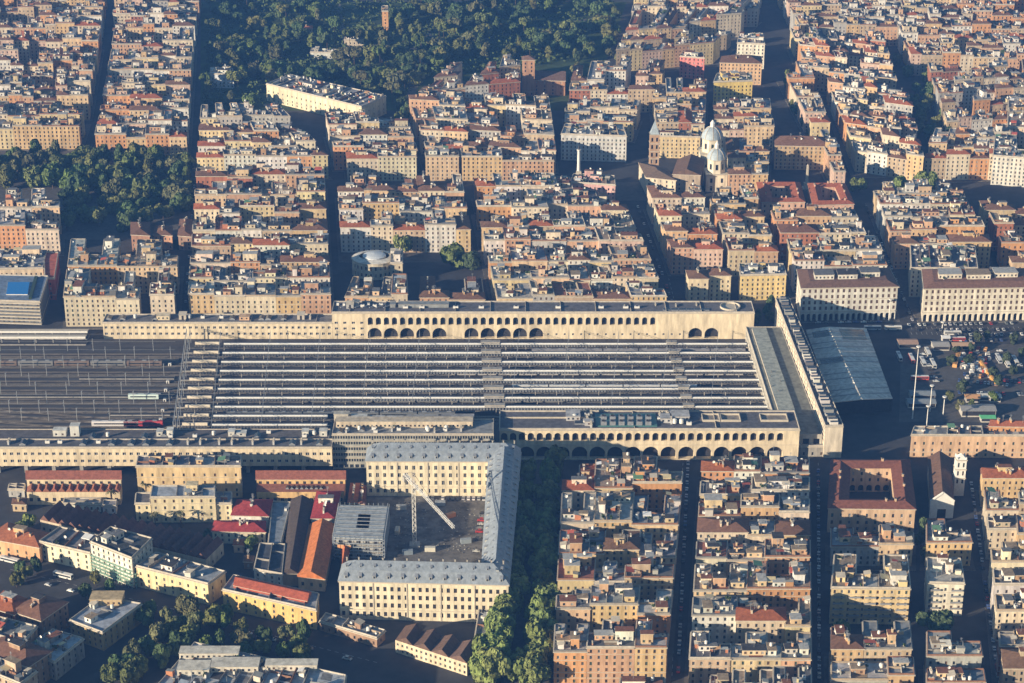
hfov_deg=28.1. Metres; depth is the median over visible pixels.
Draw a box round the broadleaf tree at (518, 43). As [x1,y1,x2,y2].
[516,37,522,56]
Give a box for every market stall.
[897,339,918,348]
[906,398,936,407]
[908,390,935,397]
[931,341,949,350]
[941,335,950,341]
[951,342,974,349]
[959,404,996,416]
[963,393,980,402]
[977,393,989,400]
[979,415,995,422]
[989,394,1001,401]
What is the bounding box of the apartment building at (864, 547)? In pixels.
[830,525,879,565]
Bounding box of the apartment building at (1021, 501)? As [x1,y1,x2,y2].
[1018,490,1023,514]
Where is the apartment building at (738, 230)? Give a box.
[718,219,749,259]
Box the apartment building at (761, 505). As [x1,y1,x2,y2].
[740,490,779,519]
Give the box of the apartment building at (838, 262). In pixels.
[823,252,853,268]
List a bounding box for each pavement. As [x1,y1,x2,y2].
[0,124,90,149]
[24,50,103,120]
[59,224,64,255]
[62,266,184,328]
[111,50,196,159]
[187,188,333,313]
[324,137,420,172]
[335,198,473,261]
[344,172,555,181]
[408,120,558,173]
[462,79,521,92]
[471,199,475,213]
[471,214,492,300]
[549,487,686,682]
[562,119,641,142]
[615,22,760,75]
[643,209,722,275]
[649,102,707,146]
[684,487,812,682]
[725,160,771,181]
[776,81,828,182]
[785,268,899,322]
[787,50,826,94]
[822,100,893,177]
[824,656,828,682]
[825,545,915,570]
[865,203,883,242]
[878,239,1023,322]
[918,669,923,682]
[920,543,975,570]
[923,169,990,182]
[974,490,998,682]
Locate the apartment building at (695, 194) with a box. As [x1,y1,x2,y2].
[680,183,705,206]
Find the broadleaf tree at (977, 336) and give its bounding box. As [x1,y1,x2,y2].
[973,331,982,342]
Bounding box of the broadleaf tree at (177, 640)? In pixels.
[167,629,193,656]
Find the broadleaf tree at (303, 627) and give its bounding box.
[296,618,311,637]
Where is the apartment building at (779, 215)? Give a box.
[770,203,798,244]
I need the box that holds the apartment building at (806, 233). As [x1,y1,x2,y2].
[776,222,819,259]
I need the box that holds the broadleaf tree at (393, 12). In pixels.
[388,7,397,21]
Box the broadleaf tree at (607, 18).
[592,15,611,23]
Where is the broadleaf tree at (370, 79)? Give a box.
[356,71,373,86]
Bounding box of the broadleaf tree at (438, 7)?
[432,1,442,17]
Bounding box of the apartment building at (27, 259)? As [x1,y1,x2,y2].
[0,245,47,274]
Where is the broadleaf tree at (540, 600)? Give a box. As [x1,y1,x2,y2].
[524,593,555,618]
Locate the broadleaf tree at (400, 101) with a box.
[395,96,406,110]
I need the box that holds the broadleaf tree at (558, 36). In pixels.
[553,30,562,49]
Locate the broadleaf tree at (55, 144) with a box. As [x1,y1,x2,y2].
[51,140,61,154]
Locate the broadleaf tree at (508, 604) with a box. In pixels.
[492,595,517,619]
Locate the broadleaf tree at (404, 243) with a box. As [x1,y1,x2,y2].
[393,234,411,251]
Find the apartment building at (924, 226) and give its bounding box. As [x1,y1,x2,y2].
[908,216,936,235]
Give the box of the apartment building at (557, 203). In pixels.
[543,183,567,218]
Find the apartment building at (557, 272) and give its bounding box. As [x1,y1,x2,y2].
[530,262,569,288]
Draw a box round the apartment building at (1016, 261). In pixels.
[1008,250,1023,267]
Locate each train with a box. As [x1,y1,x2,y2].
[0,360,161,366]
[91,420,137,426]
[123,420,162,426]
[128,393,160,399]
[226,411,454,417]
[304,401,566,401]
[451,374,742,374]
[512,384,696,386]
[532,348,745,350]
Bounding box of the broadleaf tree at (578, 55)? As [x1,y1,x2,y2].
[574,51,583,61]
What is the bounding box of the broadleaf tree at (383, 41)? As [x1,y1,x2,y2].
[381,39,388,56]
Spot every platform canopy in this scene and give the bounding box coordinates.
[0,329,88,333]
[0,334,86,342]
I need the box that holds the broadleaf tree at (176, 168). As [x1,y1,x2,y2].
[167,159,185,177]
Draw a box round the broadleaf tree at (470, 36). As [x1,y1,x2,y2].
[461,31,478,45]
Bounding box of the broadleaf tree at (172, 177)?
[164,174,183,183]
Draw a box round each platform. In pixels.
[0,335,88,339]
[0,341,86,344]
[0,395,171,397]
[17,359,178,360]
[79,377,174,378]
[110,413,169,415]
[174,413,331,426]
[175,403,767,416]
[177,394,764,407]
[178,385,761,398]
[179,376,758,389]
[181,367,756,380]
[182,358,753,371]
[182,422,332,434]
[184,349,749,362]
[185,340,746,353]
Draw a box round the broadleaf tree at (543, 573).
[530,563,556,582]
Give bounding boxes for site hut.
[394,526,399,534]
[396,504,406,509]
[402,549,412,554]
[425,546,434,551]
[435,500,444,505]
[445,511,455,518]
[460,537,470,543]
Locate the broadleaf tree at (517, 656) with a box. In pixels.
[507,646,527,682]
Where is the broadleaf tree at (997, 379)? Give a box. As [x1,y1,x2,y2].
[993,374,1002,384]
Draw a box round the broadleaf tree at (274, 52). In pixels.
[268,46,282,58]
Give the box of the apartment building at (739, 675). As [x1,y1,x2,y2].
[731,669,772,682]
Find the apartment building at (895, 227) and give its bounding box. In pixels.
[884,217,911,256]
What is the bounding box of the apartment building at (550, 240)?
[527,228,566,253]
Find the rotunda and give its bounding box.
[351,250,389,279]
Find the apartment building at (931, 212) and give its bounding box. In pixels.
[910,205,949,220]
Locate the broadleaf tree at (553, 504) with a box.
[536,497,560,516]
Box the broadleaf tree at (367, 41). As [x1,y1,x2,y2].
[364,30,371,45]
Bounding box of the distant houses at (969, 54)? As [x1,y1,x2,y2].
[0,0,1023,196]
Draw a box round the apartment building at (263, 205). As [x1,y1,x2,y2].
[239,194,274,223]
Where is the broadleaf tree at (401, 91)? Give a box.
[391,84,405,97]
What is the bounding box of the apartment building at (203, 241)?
[191,233,230,255]
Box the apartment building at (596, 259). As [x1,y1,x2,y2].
[585,247,612,271]
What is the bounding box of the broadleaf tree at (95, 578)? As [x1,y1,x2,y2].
[89,570,100,585]
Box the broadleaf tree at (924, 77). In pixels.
[921,71,927,83]
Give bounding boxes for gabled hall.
[283,495,312,585]
[297,518,333,591]
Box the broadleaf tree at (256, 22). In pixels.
[245,15,267,32]
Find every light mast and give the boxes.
[888,298,892,321]
[912,345,921,418]
[925,405,930,425]
[929,384,934,411]
[942,396,947,414]
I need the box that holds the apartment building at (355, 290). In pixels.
[344,275,373,300]
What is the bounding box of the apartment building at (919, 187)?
[896,178,932,195]
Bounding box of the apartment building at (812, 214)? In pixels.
[793,204,831,223]
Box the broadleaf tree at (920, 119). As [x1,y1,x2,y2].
[914,115,927,124]
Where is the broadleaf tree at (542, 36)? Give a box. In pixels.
[532,32,549,48]
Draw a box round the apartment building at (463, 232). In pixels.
[453,212,470,251]
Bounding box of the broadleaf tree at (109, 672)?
[99,662,119,682]
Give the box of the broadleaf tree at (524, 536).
[514,524,535,552]
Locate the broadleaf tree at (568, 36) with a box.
[562,31,576,43]
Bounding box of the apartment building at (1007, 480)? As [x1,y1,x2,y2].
[979,462,1023,506]
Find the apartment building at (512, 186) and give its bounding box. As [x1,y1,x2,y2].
[492,169,520,200]
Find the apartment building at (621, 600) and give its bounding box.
[589,578,640,631]
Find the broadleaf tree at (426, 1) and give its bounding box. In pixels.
[421,0,434,3]
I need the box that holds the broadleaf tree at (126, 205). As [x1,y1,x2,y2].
[116,200,138,213]
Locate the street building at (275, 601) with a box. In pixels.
[221,574,319,629]
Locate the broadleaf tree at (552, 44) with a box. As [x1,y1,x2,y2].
[542,39,556,52]
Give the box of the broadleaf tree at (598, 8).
[589,2,608,15]
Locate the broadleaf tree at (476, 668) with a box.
[467,651,496,682]
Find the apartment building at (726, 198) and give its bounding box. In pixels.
[709,186,745,221]
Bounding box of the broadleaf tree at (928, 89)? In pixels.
[922,84,933,94]
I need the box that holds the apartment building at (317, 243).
[288,227,328,254]
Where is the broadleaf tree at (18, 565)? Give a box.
[14,560,25,571]
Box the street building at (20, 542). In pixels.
[0,522,49,562]
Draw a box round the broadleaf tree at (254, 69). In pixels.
[248,61,262,78]
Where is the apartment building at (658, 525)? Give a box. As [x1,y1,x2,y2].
[631,491,681,554]
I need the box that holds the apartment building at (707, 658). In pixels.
[688,628,731,682]
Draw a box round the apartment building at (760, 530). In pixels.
[747,519,774,542]
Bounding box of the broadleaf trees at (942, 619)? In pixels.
[915,609,954,629]
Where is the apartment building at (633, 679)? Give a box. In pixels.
[619,671,665,682]
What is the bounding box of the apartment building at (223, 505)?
[216,491,231,519]
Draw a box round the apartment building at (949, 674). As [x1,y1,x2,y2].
[926,666,986,682]
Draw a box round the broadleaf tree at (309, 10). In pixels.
[303,1,325,21]
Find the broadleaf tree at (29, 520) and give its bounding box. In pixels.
[22,513,36,527]
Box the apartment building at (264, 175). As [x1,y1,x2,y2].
[252,162,285,188]
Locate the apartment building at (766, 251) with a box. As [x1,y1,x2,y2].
[753,238,778,262]
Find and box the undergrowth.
[201,0,600,105]
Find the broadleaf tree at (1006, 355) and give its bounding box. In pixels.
[1002,351,1010,362]
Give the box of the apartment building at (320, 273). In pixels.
[286,259,329,287]
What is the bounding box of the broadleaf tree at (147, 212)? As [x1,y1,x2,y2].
[138,205,154,222]
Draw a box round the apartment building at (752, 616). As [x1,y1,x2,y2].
[735,598,785,644]
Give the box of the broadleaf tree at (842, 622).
[831,619,850,633]
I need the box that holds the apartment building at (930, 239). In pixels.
[918,231,948,244]
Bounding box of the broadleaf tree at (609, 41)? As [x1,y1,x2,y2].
[601,36,616,49]
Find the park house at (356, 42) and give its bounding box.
[344,37,364,47]
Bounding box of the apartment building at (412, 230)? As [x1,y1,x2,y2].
[392,216,425,251]
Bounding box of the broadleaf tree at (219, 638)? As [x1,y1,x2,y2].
[213,628,225,645]
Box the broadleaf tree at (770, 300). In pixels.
[766,294,774,308]
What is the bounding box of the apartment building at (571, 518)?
[560,492,594,529]
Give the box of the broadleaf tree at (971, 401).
[967,398,974,404]
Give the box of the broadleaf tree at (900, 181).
[892,175,906,186]
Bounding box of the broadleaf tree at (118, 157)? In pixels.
[114,154,121,162]
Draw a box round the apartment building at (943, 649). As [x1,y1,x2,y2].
[923,630,982,682]
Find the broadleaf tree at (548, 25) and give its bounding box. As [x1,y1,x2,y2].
[545,21,552,30]
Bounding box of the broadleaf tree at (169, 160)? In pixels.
[163,151,184,166]
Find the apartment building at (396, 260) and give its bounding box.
[389,246,402,275]
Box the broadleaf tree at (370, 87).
[359,82,379,93]
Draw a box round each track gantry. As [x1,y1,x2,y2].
[173,328,187,426]
[177,332,190,428]
[211,330,220,428]
[261,333,270,421]
[311,335,320,419]
[362,333,369,399]
[412,330,419,404]
[462,330,469,397]
[512,336,518,395]
[562,334,568,393]
[611,332,618,404]
[661,330,668,399]
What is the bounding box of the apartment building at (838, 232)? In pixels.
[816,220,851,242]
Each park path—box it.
[274,45,439,61]
[335,4,354,87]
[406,6,443,97]
[484,17,592,39]
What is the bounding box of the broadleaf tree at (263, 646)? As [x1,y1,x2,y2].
[251,638,271,653]
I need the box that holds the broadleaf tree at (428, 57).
[420,51,433,63]
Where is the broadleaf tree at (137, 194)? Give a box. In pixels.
[129,188,149,203]
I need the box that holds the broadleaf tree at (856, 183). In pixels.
[849,177,867,192]
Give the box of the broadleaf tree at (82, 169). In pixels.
[70,163,90,177]
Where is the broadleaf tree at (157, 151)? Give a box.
[147,144,164,165]
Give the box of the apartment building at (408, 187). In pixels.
[395,178,419,196]
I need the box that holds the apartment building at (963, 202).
[950,198,969,205]
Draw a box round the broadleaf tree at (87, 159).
[71,154,93,166]
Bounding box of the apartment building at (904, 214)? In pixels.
[880,205,912,241]
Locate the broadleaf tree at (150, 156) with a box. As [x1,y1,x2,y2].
[142,152,156,170]
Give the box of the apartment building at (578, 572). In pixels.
[557,549,595,593]
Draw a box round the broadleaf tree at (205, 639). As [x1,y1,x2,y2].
[198,634,213,645]
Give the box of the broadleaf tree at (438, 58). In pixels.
[430,52,444,66]
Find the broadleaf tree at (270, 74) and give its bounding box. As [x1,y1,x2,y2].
[265,69,277,82]
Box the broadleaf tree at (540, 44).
[533,38,542,55]
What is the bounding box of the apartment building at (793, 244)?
[786,235,820,279]
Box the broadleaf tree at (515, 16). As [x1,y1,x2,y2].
[509,11,523,21]
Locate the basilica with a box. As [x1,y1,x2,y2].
[638,120,727,193]
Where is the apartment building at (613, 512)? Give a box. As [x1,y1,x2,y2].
[593,490,634,536]
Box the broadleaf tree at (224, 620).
[217,610,230,627]
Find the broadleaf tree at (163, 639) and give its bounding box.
[149,622,166,642]
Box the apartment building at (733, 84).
[713,69,752,104]
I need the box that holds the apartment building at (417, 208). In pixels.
[399,193,432,223]
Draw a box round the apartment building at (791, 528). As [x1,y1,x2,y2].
[774,514,810,538]
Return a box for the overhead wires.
[0,394,174,403]
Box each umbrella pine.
[199,72,210,79]
[204,18,217,39]
[213,40,228,56]
[225,69,247,93]
[226,38,237,45]
[227,33,245,41]
[240,38,257,54]
[257,0,275,11]
[276,3,293,12]
[290,0,306,14]
[291,21,303,45]
[318,32,333,48]
[328,16,342,38]
[341,28,355,42]
[344,45,362,64]
[352,70,368,86]
[371,44,385,55]
[372,71,385,86]
[375,44,390,53]
[381,67,395,92]
[383,81,400,102]
[386,72,405,82]
[395,51,418,72]
[401,63,414,71]
[401,75,410,86]
[411,32,425,41]
[413,49,426,57]
[416,63,428,70]
[425,36,445,45]
[430,37,441,43]
[433,17,442,24]
[434,21,451,36]
[447,18,461,31]
[467,0,483,11]
[474,12,493,22]
[518,16,532,36]
[520,41,538,49]
[559,19,575,30]
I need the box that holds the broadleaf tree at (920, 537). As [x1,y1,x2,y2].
[914,517,926,546]
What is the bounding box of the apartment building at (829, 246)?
[816,235,856,257]
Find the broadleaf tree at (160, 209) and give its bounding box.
[154,203,174,218]
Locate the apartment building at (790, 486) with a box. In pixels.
[751,473,809,497]
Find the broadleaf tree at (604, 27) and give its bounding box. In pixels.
[600,23,611,33]
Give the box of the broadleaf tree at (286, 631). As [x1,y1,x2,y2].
[277,624,295,641]
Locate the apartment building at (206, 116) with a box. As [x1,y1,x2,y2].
[200,104,216,123]
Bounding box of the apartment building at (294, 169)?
[284,157,324,188]
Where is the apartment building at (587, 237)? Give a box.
[563,227,597,252]
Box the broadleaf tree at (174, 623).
[163,616,186,641]
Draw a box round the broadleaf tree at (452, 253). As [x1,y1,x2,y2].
[439,242,464,268]
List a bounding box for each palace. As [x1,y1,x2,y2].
[265,74,386,116]
[658,122,700,157]
[774,133,827,169]
[796,266,898,320]
[827,457,915,532]
[909,423,1023,457]
[920,266,1023,321]
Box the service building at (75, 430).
[0,422,330,437]
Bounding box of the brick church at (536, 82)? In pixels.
[522,55,565,95]
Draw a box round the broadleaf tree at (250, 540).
[244,534,258,550]
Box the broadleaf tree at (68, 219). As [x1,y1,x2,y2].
[60,211,75,230]
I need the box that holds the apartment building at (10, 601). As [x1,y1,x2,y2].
[0,590,26,619]
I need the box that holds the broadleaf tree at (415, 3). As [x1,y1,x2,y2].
[407,0,419,14]
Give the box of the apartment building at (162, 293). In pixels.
[149,267,176,313]
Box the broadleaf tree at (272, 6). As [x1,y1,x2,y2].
[270,1,284,9]
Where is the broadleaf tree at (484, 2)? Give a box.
[482,0,496,6]
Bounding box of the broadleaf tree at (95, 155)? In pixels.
[86,149,100,167]
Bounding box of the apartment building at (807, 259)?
[791,245,824,291]
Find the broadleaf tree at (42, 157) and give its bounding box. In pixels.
[34,147,57,166]
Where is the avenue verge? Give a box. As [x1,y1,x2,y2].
[504,460,561,682]
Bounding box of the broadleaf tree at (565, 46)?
[559,40,571,52]
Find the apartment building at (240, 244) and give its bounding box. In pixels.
[230,232,253,254]
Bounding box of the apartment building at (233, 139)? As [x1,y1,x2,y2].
[223,128,251,148]
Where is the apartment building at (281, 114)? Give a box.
[264,103,290,127]
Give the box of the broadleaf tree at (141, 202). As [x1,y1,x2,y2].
[135,197,151,208]
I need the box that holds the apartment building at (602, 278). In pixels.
[588,264,613,290]
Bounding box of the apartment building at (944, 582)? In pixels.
[924,552,965,615]
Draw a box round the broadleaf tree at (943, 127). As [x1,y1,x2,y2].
[934,125,944,131]
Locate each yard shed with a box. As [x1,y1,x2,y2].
[7,483,25,496]
[11,492,27,511]
[63,497,101,511]
[101,499,117,513]
[232,536,244,552]
[243,549,253,568]
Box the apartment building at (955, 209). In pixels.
[947,200,975,218]
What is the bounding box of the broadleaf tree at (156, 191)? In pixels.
[149,180,170,203]
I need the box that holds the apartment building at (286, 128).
[278,122,297,135]
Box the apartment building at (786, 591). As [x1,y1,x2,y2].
[746,560,810,610]
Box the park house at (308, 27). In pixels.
[304,23,312,35]
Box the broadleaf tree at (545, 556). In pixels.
[527,544,558,575]
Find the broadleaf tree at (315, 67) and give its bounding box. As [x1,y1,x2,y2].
[303,64,323,74]
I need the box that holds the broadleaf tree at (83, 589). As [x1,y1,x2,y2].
[77,583,91,598]
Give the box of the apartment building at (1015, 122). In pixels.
[1007,98,1023,147]
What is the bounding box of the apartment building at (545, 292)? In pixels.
[528,279,554,300]
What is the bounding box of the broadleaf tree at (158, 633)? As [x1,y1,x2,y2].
[149,622,166,642]
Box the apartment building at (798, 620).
[784,595,810,642]
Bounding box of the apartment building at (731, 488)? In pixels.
[699,475,751,500]
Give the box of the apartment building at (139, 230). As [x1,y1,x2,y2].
[130,217,150,250]
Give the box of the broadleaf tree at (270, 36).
[266,33,273,42]
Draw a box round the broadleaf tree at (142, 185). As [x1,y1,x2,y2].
[130,177,151,194]
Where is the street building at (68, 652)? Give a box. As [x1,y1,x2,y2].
[32,628,84,680]
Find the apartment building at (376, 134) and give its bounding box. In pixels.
[358,126,387,141]
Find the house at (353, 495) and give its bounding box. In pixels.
[347,483,359,504]
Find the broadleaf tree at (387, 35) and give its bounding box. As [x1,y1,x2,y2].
[377,29,393,44]
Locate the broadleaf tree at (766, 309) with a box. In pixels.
[762,305,770,314]
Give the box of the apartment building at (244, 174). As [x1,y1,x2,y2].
[227,161,252,187]
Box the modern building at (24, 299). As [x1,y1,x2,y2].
[0,274,49,324]
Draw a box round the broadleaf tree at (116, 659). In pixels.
[108,653,136,665]
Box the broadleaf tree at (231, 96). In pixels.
[226,90,235,105]
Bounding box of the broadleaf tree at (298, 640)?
[287,633,307,655]
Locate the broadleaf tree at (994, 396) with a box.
[988,391,998,400]
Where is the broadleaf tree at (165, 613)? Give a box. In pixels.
[159,606,172,622]
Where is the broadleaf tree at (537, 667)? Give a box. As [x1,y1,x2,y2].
[523,652,551,682]
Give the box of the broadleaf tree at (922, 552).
[919,546,925,560]
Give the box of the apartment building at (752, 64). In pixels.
[719,53,761,84]
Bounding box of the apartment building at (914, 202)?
[900,196,930,208]
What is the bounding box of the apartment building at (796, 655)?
[780,632,811,679]
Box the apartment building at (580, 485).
[562,463,594,510]
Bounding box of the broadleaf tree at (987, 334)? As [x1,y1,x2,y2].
[983,330,990,338]
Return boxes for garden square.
[0,150,189,239]
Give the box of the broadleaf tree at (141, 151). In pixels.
[124,142,147,164]
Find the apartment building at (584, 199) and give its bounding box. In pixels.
[564,187,600,216]
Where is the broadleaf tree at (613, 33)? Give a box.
[603,28,618,39]
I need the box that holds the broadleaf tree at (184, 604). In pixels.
[174,594,200,614]
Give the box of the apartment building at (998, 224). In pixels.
[987,211,1014,250]
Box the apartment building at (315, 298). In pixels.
[300,279,331,313]
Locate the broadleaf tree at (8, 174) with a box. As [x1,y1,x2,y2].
[0,162,16,188]
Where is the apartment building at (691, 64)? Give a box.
[679,47,704,78]
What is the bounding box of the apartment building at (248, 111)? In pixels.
[237,99,273,125]
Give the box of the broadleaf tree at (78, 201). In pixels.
[62,196,84,207]
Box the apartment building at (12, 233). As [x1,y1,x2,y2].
[0,207,26,248]
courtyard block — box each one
[756,179,805,218]
[807,180,854,208]
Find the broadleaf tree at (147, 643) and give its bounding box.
[138,635,155,656]
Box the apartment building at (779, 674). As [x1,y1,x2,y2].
[772,664,811,682]
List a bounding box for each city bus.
[0,554,19,563]
[53,570,73,579]
[864,325,880,329]
[884,325,901,329]
[896,351,902,360]
[908,353,914,362]
[910,375,928,380]
[919,356,926,366]
[924,347,931,356]
[929,358,936,368]
[944,330,960,335]
[950,336,965,340]
[995,353,1002,362]
[1003,360,1010,367]
[1011,355,1018,364]
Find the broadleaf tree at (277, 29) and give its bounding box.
[269,23,290,37]
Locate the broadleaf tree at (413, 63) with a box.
[400,61,416,66]
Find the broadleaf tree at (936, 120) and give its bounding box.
[930,114,942,125]
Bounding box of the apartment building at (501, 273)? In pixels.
[490,263,531,300]
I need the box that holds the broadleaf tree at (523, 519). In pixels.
[516,512,536,530]
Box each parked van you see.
[342,655,351,660]
[474,536,482,540]
[475,528,482,532]
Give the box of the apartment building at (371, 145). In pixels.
[363,138,396,152]
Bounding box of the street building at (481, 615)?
[474,609,488,635]
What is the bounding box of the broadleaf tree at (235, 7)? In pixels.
[232,4,237,11]
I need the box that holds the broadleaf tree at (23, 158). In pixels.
[9,148,36,169]
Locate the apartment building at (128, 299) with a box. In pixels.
[115,271,141,313]
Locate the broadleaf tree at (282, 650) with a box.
[275,641,289,657]
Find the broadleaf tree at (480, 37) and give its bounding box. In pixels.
[476,32,484,41]
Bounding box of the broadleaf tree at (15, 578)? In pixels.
[9,570,23,586]
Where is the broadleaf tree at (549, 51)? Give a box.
[545,46,553,58]
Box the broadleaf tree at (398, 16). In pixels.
[394,11,401,25]
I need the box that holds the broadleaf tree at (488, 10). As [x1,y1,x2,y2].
[482,6,495,13]
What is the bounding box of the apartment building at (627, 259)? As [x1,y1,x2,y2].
[608,244,651,269]
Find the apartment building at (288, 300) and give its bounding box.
[276,280,301,313]
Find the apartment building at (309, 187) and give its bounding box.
[296,173,325,202]
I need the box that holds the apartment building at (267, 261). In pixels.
[259,251,280,269]
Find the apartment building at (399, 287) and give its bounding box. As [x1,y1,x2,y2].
[391,273,407,300]
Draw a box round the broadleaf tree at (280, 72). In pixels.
[277,67,283,78]
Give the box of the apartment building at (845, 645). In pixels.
[829,625,864,682]
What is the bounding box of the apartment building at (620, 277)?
[607,259,636,290]
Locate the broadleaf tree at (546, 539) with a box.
[533,532,557,552]
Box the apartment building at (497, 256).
[487,248,511,285]
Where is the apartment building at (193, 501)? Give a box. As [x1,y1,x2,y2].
[150,481,216,522]
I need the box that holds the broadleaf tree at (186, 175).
[181,165,195,184]
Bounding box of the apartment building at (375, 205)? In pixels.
[361,184,399,220]
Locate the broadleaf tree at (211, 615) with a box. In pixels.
[201,603,222,627]
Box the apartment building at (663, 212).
[653,200,681,241]
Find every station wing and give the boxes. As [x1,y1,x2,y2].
[0,437,332,472]
[102,311,332,338]
[331,298,754,338]
[499,409,799,459]
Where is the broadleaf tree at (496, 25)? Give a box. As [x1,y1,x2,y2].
[492,16,500,33]
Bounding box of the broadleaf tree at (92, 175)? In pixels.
[86,166,102,192]
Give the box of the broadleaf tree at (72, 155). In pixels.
[64,152,79,164]
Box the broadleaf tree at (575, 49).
[572,47,578,59]
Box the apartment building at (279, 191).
[261,181,296,205]
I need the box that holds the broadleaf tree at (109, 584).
[104,578,114,590]
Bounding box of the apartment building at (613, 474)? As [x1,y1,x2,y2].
[594,452,633,491]
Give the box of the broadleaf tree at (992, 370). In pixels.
[987,366,998,376]
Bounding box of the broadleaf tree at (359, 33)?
[354,28,363,38]
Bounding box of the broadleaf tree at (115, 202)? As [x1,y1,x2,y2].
[106,195,123,213]
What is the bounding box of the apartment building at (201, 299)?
[188,281,214,313]
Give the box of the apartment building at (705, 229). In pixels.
[687,218,717,242]
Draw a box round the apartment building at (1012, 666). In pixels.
[998,645,1023,682]
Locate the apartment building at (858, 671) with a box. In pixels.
[830,661,888,682]
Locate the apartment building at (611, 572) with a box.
[593,559,625,584]
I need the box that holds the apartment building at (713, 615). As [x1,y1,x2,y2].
[691,594,737,643]
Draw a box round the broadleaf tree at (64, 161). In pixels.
[49,154,70,169]
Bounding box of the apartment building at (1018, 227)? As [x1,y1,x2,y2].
[1012,215,1023,234]
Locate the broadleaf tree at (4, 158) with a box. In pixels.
[0,154,10,165]
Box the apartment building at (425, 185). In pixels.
[416,173,444,196]
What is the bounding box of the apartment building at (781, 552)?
[764,532,810,574]
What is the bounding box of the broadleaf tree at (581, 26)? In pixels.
[568,21,590,34]
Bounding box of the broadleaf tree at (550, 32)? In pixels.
[540,29,553,40]
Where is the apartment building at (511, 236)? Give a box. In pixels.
[502,224,530,254]
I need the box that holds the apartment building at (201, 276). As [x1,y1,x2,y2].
[189,265,213,284]
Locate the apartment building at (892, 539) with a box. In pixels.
[878,523,913,565]
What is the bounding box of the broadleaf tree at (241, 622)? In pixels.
[232,617,248,629]
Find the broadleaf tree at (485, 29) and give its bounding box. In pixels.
[473,23,492,36]
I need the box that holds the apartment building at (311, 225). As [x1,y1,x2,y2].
[291,218,327,236]
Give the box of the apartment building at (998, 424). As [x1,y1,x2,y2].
[988,415,1023,431]
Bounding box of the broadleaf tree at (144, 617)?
[134,608,154,626]
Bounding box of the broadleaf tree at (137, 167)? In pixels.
[132,160,143,174]
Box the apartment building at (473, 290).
[448,273,485,300]
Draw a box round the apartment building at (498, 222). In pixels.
[480,214,507,250]
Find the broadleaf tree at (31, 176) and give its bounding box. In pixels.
[19,165,42,187]
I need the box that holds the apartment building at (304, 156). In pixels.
[283,147,312,166]
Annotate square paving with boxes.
[615,182,646,200]
[899,344,1023,421]
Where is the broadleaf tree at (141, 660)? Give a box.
[134,654,148,678]
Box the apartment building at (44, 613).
[16,592,69,636]
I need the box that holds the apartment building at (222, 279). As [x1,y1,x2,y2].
[213,267,253,287]
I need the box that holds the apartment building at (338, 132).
[329,125,360,158]
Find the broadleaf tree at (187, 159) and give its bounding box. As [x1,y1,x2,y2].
[181,152,194,172]
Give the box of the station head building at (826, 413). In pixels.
[774,296,843,457]
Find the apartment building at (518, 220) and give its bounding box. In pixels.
[507,210,530,231]
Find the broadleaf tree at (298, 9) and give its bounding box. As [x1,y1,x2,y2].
[294,0,310,12]
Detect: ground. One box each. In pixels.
[0,0,1023,682]
[349,494,484,562]
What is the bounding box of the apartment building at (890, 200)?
[876,192,902,229]
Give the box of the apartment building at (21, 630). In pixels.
[0,616,37,642]
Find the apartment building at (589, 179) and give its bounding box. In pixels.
[570,168,615,200]
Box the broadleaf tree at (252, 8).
[245,2,258,15]
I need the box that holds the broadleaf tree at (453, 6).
[447,2,466,13]
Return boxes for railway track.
[0,354,221,354]
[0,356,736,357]
[0,358,178,359]
[0,367,162,368]
[0,372,219,372]
[0,374,748,375]
[0,376,174,377]
[0,381,217,381]
[0,384,180,384]
[0,385,177,386]
[0,393,178,393]
[0,399,215,400]
[0,402,177,402]
[0,403,176,404]
[0,408,212,409]
[0,410,173,423]
[0,412,170,413]
[0,414,183,428]
[0,417,498,418]
[0,420,498,421]
[0,421,171,422]
[0,426,210,427]
[1,365,742,366]
[1,390,216,391]
[1,422,153,428]
[14,411,175,412]
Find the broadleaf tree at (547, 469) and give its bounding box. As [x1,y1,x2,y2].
[539,457,560,482]
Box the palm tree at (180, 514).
[175,510,185,527]
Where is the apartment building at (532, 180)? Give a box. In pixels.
[518,170,556,199]
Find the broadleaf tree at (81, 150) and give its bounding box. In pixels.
[72,145,91,155]
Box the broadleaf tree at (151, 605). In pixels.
[142,599,156,612]
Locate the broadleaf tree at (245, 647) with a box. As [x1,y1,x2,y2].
[239,641,253,653]
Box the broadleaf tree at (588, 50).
[582,43,595,56]
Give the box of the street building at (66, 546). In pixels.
[39,526,96,570]
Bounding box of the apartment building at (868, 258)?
[850,250,887,267]
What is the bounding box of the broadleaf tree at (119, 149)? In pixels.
[113,143,123,159]
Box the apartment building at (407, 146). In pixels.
[396,138,417,169]
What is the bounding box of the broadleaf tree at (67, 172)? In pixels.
[59,168,74,188]
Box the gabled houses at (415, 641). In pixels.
[395,623,472,675]
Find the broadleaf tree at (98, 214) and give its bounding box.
[88,206,107,226]
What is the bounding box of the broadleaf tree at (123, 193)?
[118,188,130,200]
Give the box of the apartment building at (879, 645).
[862,620,912,660]
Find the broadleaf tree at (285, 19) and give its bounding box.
[281,16,291,28]
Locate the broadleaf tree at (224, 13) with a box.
[218,7,233,21]
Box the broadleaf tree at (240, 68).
[233,65,244,82]
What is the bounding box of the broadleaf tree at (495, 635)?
[487,627,509,642]
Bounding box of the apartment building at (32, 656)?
[0,634,52,682]
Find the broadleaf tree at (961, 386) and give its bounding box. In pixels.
[956,380,966,392]
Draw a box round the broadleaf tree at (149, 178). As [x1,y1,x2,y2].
[143,173,159,183]
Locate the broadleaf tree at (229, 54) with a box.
[223,48,240,62]
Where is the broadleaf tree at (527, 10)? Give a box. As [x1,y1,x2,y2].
[518,5,535,17]
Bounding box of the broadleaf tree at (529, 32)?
[524,27,540,39]

